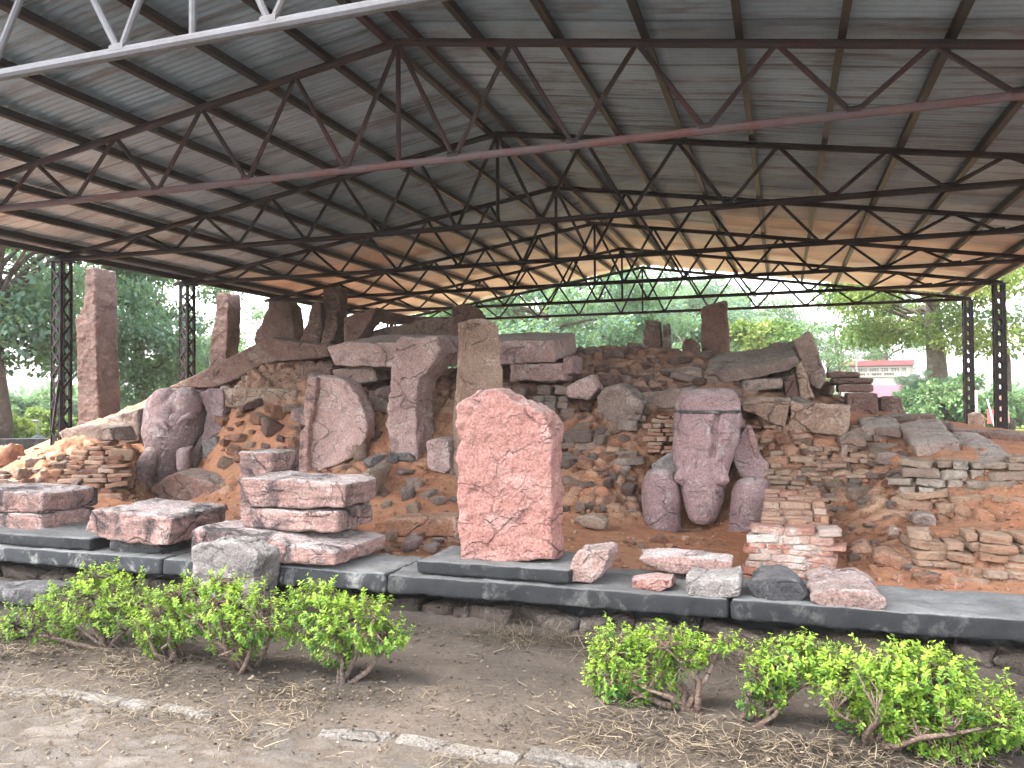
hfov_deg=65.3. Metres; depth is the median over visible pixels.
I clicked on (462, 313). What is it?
ridge stone
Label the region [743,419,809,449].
brick wall
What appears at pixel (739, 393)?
rubble stone
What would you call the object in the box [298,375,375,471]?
leaning slab
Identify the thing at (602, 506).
rubble stone
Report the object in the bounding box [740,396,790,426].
flat boulder
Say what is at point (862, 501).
rubble stone
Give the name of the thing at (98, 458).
brick terrace
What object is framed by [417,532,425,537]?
rubble stone
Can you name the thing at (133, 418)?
terrace stone
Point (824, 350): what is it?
tree
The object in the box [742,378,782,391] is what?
flat stone
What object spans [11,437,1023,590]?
rubble chips
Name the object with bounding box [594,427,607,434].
rubble stone
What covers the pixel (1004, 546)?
wall
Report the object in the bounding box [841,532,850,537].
rubble stone
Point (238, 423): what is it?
rubble stone
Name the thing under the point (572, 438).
rubble courses
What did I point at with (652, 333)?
upright stone
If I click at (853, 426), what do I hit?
rubble stone
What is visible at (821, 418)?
long block
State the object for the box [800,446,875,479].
brick courses
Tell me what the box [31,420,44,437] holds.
garden lamp
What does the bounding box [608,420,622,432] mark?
rubble stone
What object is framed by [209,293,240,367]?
broken pillar
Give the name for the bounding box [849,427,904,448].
rubble courses
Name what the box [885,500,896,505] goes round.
rubble stone
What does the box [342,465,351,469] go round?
rubble stone
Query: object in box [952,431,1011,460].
wall slab
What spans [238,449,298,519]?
squared block
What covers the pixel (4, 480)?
rubble stone
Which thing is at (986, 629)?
stone platform
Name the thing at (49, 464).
rubble stone
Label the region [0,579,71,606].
step block
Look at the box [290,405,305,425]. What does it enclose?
rubble stone
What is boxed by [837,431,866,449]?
wall stone
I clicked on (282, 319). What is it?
rounded slab
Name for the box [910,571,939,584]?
rubble stone
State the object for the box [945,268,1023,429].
tree
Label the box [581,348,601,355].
rubble stone
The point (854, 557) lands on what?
rubble stone
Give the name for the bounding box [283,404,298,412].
rubble stone
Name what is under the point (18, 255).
tree
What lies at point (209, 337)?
tree
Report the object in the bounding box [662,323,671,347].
upright stone
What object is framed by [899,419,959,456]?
wall slab
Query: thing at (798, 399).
rubble stone
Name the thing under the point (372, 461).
rubble stone
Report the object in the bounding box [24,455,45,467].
rubble stone
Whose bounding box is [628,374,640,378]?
rubble stone
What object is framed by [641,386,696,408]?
rubble beam
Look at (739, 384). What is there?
rubble stone
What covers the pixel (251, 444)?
rubble stone
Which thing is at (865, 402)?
stack slab
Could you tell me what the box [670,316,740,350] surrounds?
tree
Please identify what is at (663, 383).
rubble stone
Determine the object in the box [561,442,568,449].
rubble stone
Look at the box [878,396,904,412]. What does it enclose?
ridge block
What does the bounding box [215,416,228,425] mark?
rubble stone
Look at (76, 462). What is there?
rubble stone
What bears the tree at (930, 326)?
on the lawn at (1000, 407)
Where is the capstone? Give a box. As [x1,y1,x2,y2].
[327,332,576,366]
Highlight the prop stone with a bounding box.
[109,539,191,553]
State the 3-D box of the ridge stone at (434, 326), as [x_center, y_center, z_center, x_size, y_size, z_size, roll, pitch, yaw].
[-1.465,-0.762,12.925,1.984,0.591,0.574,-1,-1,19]
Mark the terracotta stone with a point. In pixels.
(444, 524)
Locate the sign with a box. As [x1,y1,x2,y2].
[840,360,913,396]
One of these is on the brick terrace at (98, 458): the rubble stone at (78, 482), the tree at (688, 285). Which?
the rubble stone at (78, 482)
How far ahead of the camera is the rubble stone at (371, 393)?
10.57 m
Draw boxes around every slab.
[86,498,227,544]
[151,468,224,500]
[168,337,336,387]
[191,519,384,564]
[240,470,376,508]
[240,502,372,532]
[254,301,303,343]
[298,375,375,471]
[455,388,563,560]
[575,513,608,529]
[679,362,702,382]
[701,300,729,353]
[704,340,799,383]
[826,371,859,377]
[830,378,873,385]
[836,384,873,392]
[844,392,878,414]
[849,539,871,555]
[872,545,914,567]
[887,526,899,535]
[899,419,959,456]
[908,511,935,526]
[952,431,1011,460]
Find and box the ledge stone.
[224,387,300,407]
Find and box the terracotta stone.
[385,512,458,536]
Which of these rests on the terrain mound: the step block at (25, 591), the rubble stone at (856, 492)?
the rubble stone at (856, 492)
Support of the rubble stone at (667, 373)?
on the ridge courses at (670, 369)
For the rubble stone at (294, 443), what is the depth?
10.07 m
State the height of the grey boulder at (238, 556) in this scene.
0.491 m
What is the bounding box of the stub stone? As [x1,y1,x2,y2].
[426,437,453,472]
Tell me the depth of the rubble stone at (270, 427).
10.60 m
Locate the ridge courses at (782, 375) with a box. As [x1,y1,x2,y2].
[761,366,796,379]
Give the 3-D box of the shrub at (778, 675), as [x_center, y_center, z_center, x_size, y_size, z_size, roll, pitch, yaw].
[1.385,1.457,3.919,0.556,0.532,0.324,-1,-1,31]
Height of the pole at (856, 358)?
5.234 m
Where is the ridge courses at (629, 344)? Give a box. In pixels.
[626,342,654,347]
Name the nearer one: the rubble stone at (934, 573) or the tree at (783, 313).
the rubble stone at (934, 573)
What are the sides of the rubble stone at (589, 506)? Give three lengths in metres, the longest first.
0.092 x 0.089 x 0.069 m
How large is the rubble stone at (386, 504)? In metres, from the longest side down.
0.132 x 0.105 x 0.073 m
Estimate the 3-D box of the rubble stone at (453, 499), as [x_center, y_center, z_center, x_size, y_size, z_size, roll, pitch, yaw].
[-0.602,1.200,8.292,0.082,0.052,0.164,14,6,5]
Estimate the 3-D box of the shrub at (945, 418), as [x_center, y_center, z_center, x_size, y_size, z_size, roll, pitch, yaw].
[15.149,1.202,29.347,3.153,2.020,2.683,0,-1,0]
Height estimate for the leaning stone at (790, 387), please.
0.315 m
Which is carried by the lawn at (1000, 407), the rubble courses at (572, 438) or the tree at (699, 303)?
the tree at (699, 303)
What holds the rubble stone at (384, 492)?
on the terrain mound
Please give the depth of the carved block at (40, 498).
7.20 m
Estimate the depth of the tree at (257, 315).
32.10 m
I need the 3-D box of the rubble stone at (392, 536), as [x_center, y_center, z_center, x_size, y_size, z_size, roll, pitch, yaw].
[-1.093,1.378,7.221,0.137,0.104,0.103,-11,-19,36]
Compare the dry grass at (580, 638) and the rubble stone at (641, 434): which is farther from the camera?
the rubble stone at (641, 434)
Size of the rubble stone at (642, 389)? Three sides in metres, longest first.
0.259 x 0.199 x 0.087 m
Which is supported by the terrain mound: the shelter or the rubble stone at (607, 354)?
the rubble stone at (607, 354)
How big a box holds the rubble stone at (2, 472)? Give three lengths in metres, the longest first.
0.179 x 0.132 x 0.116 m
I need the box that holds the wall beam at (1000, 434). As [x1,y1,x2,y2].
[950,428,1023,441]
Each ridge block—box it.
[300,364,345,379]
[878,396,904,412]
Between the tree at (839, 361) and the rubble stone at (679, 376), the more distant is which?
the tree at (839, 361)
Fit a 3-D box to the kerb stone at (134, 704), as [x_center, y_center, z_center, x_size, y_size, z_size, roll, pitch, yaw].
[-2.230,1.766,4.375,0.667,0.110,0.112,-1,-1,19]
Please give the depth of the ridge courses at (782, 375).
9.82 m
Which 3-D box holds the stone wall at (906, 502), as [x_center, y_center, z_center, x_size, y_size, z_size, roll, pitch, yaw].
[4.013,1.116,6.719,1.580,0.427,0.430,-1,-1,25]
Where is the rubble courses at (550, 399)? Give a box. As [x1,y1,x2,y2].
[503,385,575,418]
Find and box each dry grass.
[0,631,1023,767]
[0,669,846,767]
[6,579,1023,691]
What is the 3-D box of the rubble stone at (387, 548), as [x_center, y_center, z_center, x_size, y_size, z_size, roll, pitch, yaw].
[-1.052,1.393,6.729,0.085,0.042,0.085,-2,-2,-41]
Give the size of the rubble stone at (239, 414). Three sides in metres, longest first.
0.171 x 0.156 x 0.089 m
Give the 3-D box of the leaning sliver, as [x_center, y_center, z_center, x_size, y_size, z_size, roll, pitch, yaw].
[-2.356,-0.842,12.693,0.610,0.712,0.332,-1,-1,19]
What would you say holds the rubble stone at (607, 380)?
on the terrain mound
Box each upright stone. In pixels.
[643,320,662,347]
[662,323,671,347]
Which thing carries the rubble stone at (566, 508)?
on the terrain mound
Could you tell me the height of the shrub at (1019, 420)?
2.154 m
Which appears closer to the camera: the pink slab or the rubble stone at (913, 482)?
the pink slab
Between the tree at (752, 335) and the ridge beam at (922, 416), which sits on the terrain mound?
the ridge beam at (922, 416)
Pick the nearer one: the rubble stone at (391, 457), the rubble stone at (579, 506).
the rubble stone at (579, 506)
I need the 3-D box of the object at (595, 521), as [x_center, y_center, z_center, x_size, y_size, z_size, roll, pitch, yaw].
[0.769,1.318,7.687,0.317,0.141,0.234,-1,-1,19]
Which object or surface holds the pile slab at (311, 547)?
on the stone platform at (986, 629)
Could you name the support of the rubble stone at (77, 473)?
on the brick terrace at (98, 458)
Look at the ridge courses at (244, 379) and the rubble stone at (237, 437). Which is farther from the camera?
the ridge courses at (244, 379)
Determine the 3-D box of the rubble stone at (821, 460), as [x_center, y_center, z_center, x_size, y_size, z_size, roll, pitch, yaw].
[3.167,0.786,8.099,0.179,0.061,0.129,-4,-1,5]
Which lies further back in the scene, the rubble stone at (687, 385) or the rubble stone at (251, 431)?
the rubble stone at (251, 431)
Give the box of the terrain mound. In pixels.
[0,345,1023,594]
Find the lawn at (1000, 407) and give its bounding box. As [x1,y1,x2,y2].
[49,395,1023,430]
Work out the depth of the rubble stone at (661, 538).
7.03 m
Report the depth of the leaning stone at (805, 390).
9.17 m
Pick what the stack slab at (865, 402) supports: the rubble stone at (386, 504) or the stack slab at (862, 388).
the stack slab at (862, 388)
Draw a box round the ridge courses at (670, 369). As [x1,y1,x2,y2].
[610,362,704,387]
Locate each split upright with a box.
[300,302,325,342]
[321,310,343,359]
[323,286,347,343]
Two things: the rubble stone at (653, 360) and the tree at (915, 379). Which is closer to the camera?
the rubble stone at (653, 360)
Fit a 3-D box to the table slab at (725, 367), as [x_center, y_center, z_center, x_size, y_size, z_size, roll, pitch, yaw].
[2.963,-0.264,9.827,1.110,0.573,0.817,-1,-1,19]
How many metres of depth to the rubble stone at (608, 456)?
8.68 m
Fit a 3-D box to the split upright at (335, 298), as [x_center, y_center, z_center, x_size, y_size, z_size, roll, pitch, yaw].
[-2.988,-0.958,13.334,0.432,1.326,0.343,-1,-1,19]
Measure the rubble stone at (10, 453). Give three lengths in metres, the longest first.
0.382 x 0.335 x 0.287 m
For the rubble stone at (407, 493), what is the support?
on the terrain mound
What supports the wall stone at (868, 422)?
on the terrain mound
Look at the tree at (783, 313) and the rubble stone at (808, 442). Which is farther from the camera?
the tree at (783, 313)
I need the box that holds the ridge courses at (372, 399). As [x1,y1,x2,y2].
[368,395,388,415]
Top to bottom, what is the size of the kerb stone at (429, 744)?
0.111 m
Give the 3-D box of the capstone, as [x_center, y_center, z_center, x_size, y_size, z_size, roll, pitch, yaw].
[-0.792,-0.466,10.466,3.132,0.510,1.020,-1,-1,19]
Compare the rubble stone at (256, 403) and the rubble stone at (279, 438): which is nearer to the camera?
the rubble stone at (279, 438)
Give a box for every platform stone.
[570,542,617,582]
[632,572,675,590]
[639,548,733,574]
[686,565,742,597]
[746,564,808,600]
[805,566,886,609]
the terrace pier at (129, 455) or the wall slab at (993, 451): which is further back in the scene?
the terrace pier at (129, 455)
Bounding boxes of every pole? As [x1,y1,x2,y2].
[855,342,857,392]
[975,390,977,411]
[986,399,993,425]
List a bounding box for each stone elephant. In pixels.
[135,387,228,489]
[641,388,770,531]
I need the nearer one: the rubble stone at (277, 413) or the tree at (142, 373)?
the rubble stone at (277, 413)
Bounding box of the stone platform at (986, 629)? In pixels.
[0,521,1023,675]
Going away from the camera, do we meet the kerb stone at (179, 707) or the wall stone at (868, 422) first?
the kerb stone at (179, 707)
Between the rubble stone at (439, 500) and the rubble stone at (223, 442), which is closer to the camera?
the rubble stone at (439, 500)
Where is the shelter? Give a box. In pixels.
[0,0,1023,445]
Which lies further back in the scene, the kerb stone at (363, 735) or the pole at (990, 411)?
the pole at (990, 411)
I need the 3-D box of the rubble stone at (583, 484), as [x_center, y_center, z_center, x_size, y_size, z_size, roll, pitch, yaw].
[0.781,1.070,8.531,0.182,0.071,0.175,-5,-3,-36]
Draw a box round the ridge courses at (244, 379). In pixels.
[220,375,297,388]
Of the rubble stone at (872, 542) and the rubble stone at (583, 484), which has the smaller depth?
the rubble stone at (872, 542)
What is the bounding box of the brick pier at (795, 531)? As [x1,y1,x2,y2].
[743,489,845,580]
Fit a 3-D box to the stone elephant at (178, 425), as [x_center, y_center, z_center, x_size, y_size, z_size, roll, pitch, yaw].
[-4.839,0.889,11.977,1.355,1.692,2.480,0,-1,-15]
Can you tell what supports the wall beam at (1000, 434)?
on the terrain mound
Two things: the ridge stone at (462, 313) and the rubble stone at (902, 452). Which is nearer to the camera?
the rubble stone at (902, 452)
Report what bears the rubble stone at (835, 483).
on the terrain mound
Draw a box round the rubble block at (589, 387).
[567,375,603,399]
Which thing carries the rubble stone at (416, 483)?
on the terrain mound
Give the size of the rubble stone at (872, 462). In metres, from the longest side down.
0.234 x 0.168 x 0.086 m
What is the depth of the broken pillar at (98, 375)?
13.90 m
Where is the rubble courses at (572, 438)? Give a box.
[561,415,646,469]
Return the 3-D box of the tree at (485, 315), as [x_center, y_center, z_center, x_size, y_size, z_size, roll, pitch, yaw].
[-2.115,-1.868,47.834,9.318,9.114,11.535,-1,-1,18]
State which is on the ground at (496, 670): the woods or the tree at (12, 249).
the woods
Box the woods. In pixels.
[8,381,1023,409]
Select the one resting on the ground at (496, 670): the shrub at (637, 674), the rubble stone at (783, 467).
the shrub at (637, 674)
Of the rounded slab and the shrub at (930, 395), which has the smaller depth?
the rounded slab
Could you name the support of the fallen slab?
on the terrain mound
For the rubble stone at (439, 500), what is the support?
on the terrain mound
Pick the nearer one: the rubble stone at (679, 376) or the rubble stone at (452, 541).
the rubble stone at (452, 541)
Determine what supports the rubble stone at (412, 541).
on the terrain mound
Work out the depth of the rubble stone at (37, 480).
9.86 m
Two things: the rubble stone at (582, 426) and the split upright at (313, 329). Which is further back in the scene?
the split upright at (313, 329)
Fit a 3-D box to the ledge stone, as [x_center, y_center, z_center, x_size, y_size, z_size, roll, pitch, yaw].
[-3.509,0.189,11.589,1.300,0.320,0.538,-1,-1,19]
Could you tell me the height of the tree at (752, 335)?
5.861 m
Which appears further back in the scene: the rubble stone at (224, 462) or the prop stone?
the rubble stone at (224, 462)
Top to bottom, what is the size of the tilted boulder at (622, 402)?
0.509 m
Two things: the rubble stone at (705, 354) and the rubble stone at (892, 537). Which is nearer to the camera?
the rubble stone at (892, 537)
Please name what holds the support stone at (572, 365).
on the terrain mound
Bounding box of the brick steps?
[765,451,863,511]
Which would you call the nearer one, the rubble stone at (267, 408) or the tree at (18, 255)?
the rubble stone at (267, 408)
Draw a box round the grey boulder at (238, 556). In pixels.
[191,535,279,605]
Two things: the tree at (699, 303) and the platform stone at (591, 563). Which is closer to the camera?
the platform stone at (591, 563)
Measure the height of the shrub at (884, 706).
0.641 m
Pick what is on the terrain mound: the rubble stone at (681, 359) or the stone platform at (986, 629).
the rubble stone at (681, 359)
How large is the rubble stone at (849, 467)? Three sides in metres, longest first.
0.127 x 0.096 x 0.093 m
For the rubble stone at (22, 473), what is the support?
on the brick terrace at (16, 480)
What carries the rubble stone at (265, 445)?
on the terrain mound
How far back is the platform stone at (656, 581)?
5.11 m
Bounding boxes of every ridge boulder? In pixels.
[682,338,700,352]
[770,342,784,346]
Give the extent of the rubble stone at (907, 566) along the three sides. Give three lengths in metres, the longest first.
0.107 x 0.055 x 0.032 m
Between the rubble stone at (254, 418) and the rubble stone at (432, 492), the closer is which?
the rubble stone at (432, 492)
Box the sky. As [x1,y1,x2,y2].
[3,252,1023,395]
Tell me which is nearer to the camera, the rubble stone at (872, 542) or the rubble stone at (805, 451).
the rubble stone at (872, 542)
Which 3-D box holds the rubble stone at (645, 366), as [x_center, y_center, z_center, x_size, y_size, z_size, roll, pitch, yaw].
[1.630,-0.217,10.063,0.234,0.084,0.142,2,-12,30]
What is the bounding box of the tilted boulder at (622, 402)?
[597,383,647,422]
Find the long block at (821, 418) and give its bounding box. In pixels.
[788,401,850,435]
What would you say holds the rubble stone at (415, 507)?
on the terrain mound
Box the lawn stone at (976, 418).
[968,412,984,426]
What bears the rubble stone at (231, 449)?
on the terrain mound
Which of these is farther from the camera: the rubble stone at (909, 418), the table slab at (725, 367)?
the table slab at (725, 367)
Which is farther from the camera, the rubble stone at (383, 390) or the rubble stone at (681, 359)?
the rubble stone at (383, 390)
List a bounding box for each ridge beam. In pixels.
[380,312,451,324]
[878,413,936,419]
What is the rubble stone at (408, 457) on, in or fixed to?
on the terrain mound
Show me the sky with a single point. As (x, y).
(954, 364)
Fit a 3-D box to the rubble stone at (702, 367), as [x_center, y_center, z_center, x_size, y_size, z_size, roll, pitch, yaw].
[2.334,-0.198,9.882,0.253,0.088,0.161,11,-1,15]
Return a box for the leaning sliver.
[343,307,384,341]
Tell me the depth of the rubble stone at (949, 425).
8.11 m
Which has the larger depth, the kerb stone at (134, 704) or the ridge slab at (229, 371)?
the ridge slab at (229, 371)
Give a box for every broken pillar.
[75,268,120,425]
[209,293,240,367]
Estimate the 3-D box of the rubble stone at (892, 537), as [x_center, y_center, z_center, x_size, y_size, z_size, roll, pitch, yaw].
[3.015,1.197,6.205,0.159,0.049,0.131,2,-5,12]
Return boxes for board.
[987,410,993,422]
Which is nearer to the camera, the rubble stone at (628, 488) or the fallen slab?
the rubble stone at (628, 488)
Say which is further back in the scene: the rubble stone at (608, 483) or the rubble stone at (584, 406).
the rubble stone at (584, 406)
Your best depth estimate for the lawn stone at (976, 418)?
15.78 m
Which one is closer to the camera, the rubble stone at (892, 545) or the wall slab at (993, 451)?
the rubble stone at (892, 545)
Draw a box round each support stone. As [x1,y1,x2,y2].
[333,368,390,384]
[510,363,573,382]
[563,355,582,375]
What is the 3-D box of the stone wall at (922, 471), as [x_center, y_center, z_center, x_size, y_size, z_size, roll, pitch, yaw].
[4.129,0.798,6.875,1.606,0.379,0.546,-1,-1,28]
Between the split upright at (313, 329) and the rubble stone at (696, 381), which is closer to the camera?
the rubble stone at (696, 381)
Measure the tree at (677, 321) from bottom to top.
8.627 m
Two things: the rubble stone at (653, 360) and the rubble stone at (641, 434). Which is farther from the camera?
the rubble stone at (653, 360)
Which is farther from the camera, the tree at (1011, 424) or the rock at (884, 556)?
the tree at (1011, 424)
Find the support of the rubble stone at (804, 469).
on the terrain mound
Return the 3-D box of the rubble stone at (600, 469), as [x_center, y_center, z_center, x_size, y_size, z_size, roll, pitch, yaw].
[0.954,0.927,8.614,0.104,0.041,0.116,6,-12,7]
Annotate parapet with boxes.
[0,438,49,449]
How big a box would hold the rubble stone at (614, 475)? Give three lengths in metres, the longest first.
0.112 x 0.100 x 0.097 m
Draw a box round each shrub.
[0,556,167,649]
[9,393,49,429]
[12,411,40,437]
[19,405,76,437]
[28,385,78,426]
[122,569,223,662]
[179,565,303,674]
[275,572,415,684]
[580,611,747,713]
[735,626,850,726]
[804,633,1023,767]
[892,372,1023,427]
[903,396,951,421]
[910,388,961,421]
[980,697,1023,753]
[1008,388,1023,428]
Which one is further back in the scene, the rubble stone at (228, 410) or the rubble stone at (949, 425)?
the rubble stone at (228, 410)
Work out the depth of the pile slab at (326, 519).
6.06 m
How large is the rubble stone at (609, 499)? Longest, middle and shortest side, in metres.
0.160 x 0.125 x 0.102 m
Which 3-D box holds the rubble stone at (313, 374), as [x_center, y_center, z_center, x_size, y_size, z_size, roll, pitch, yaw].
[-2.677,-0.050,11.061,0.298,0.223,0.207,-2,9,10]
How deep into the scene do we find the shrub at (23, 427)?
25.32 m
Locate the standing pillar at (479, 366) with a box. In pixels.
[452,318,502,482]
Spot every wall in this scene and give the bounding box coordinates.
[642,415,673,453]
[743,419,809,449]
[887,455,1023,495]
[887,491,1023,517]
[899,526,1023,584]
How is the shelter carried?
on the ground at (496, 670)
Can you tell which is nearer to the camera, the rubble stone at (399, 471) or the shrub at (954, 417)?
the rubble stone at (399, 471)
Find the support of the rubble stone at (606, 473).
on the terrain mound
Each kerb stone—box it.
[0,686,60,697]
[54,689,157,710]
[157,703,217,721]
[317,727,396,741]
[394,733,522,764]
[525,746,640,767]
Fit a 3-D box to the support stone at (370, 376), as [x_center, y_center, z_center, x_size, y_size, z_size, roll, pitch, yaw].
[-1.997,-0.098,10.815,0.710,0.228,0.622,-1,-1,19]
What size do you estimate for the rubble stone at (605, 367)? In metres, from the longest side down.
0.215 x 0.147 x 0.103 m
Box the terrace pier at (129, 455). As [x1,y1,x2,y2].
[106,448,135,488]
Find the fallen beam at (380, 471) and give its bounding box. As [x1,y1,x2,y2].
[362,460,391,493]
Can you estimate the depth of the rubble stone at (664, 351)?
10.39 m
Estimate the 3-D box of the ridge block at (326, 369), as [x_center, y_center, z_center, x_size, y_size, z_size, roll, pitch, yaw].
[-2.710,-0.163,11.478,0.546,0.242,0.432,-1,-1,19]
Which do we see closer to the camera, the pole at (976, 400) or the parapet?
the parapet
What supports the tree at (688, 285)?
on the lawn at (1000, 407)
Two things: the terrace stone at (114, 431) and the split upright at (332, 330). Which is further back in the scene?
the split upright at (332, 330)
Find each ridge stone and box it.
[370,318,451,336]
[451,304,485,335]
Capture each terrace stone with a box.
[59,422,136,440]
[107,408,142,443]
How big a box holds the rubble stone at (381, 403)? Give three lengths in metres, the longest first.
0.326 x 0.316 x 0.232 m
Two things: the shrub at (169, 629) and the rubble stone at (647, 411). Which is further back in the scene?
the rubble stone at (647, 411)
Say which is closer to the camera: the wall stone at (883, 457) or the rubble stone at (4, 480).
the wall stone at (883, 457)
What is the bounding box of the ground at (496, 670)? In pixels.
[0,577,1023,767]
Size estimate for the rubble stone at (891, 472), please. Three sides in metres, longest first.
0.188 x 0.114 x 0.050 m
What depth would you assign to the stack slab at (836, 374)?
9.56 m
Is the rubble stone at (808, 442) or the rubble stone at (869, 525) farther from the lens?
the rubble stone at (808, 442)
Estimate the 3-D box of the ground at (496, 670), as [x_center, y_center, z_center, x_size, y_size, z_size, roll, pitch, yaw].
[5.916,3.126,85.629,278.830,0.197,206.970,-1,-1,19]
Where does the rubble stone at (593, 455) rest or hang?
on the terrain mound
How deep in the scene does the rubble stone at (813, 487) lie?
7.78 m
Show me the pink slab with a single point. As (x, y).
(508, 459)
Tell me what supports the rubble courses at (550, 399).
on the terrain mound
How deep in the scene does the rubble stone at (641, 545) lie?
6.75 m
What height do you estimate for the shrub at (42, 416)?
1.616 m
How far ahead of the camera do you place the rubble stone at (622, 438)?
8.90 m
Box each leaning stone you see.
[783,374,799,398]
[794,331,825,389]
[796,361,814,399]
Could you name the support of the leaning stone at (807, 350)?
on the terrain mound
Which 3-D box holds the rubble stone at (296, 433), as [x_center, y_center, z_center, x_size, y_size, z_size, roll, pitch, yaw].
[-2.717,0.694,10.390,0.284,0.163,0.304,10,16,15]
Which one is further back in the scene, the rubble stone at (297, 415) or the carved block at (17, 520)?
the rubble stone at (297, 415)
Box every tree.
[0,246,173,437]
[3,247,95,297]
[4,249,170,436]
[11,252,248,409]
[152,334,243,389]
[238,303,307,352]
[410,291,551,368]
[426,265,669,347]
[537,266,701,350]
[582,280,704,334]
[598,275,785,351]
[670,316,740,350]
[674,283,819,342]
[701,317,827,381]
[798,295,895,395]
[799,322,866,381]
[811,281,1023,380]
[826,294,925,371]
[891,369,959,395]
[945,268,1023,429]
[953,266,1023,349]
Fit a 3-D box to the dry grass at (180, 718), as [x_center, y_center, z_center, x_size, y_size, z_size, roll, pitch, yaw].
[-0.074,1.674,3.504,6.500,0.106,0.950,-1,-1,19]
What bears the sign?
on the lawn at (1000, 407)
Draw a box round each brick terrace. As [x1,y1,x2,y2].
[0,463,96,483]
[57,441,135,498]
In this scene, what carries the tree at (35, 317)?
on the lawn
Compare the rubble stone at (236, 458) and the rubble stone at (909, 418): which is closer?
the rubble stone at (909, 418)
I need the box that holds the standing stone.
[386,336,456,459]
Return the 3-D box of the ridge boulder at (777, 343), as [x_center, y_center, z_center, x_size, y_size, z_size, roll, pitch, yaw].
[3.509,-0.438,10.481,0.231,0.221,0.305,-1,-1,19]
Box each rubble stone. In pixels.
[0,443,25,466]
[0,470,11,474]
[0,479,9,482]
[12,468,32,478]
[15,477,34,482]
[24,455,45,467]
[34,478,43,482]
[38,469,64,482]
[45,462,55,466]
[51,460,68,468]
[56,455,69,460]
[70,480,81,484]
[72,455,90,470]
[75,472,91,474]
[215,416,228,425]
[217,456,233,468]
[219,438,230,446]
[223,433,247,441]
[225,407,231,413]
[225,444,241,455]
[233,448,250,462]
[234,420,244,427]
[235,411,245,417]
[239,398,263,412]
[246,441,255,447]
[248,429,255,433]
[249,412,269,425]
[260,416,283,436]
[261,443,269,448]
[264,404,276,412]
[270,405,285,419]
[276,435,285,441]
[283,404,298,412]
[288,425,297,429]
[288,436,299,448]
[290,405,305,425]
[292,429,302,437]
[308,372,325,376]
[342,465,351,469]
[352,443,368,461]
[363,453,384,467]
[369,391,374,397]
[371,431,382,440]
[374,385,390,395]
[374,396,388,413]
[376,489,389,496]
[381,500,392,508]
[382,546,392,551]
[384,530,397,541]
[386,452,398,463]
[390,544,400,548]
[395,468,415,474]
[397,452,415,461]
[400,486,415,500]
[400,533,422,551]
[405,502,421,513]
[406,477,423,488]
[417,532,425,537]
[420,488,437,498]
[422,541,440,552]
[429,495,446,504]
[431,537,445,541]
[447,536,460,546]
[449,468,454,475]
[449,496,456,502]
[560,452,577,469]
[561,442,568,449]
[562,476,577,485]
[563,505,568,511]
[570,422,589,430]
[570,450,583,455]
[572,467,577,472]
[574,502,585,512]
[575,458,593,469]
[576,481,594,487]
[577,373,589,378]
[578,401,591,411]
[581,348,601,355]
[585,504,592,509]
[588,452,596,458]
[592,434,607,445]
[593,506,601,512]
[594,364,609,372]
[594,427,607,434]
[596,374,620,386]
[596,468,604,471]
[598,452,618,460]
[599,503,605,512]
[602,471,609,476]
[602,495,615,503]
[603,350,624,359]
[603,478,614,488]
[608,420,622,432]
[609,472,618,480]
[612,366,629,372]
[617,434,629,441]
[618,451,637,465]
[619,469,629,475]
[620,346,643,354]
[620,375,631,382]
[622,482,636,496]
[627,476,635,479]
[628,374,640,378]
[631,385,650,391]
[636,429,660,445]
[638,543,645,547]
[639,363,650,368]
[639,373,653,381]
[644,402,650,415]
[647,357,660,362]
[651,386,661,390]
[656,534,668,543]
[657,380,666,385]
[659,349,672,353]
[660,370,670,375]
[667,355,692,364]
[670,371,694,382]
[677,384,697,387]
[691,364,708,369]
[692,377,706,385]
[695,350,712,357]
[732,388,742,397]
[733,382,742,388]
[757,416,782,429]
[771,463,791,469]
[774,436,790,444]
[791,396,810,402]
[793,438,804,444]
[795,476,808,480]
[798,466,817,473]
[800,448,818,455]
[802,485,821,494]
[803,440,812,445]
[810,477,824,485]
[811,381,834,395]
[815,459,829,461]
[818,436,835,440]
[822,493,836,497]
[824,477,842,489]
[832,506,846,511]
[839,462,851,470]
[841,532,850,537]
[845,485,870,500]
[847,478,860,487]
[847,554,860,561]
[848,425,860,430]
[855,464,872,469]
[856,498,867,505]
[862,523,878,527]
[863,494,881,499]
[865,472,884,478]
[866,458,880,466]
[867,442,879,446]
[868,447,883,452]
[870,540,882,544]
[876,544,900,547]
[880,479,898,489]
[884,470,899,475]
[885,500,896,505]
[888,534,898,539]
[897,415,916,422]
[897,451,909,455]
[898,479,919,486]
[904,564,916,570]
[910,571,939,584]
[927,571,941,576]
[940,420,955,430]
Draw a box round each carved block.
[0,482,97,513]
[0,507,94,528]
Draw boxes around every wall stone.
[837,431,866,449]
[839,445,847,457]
[857,417,898,441]
[874,450,906,464]

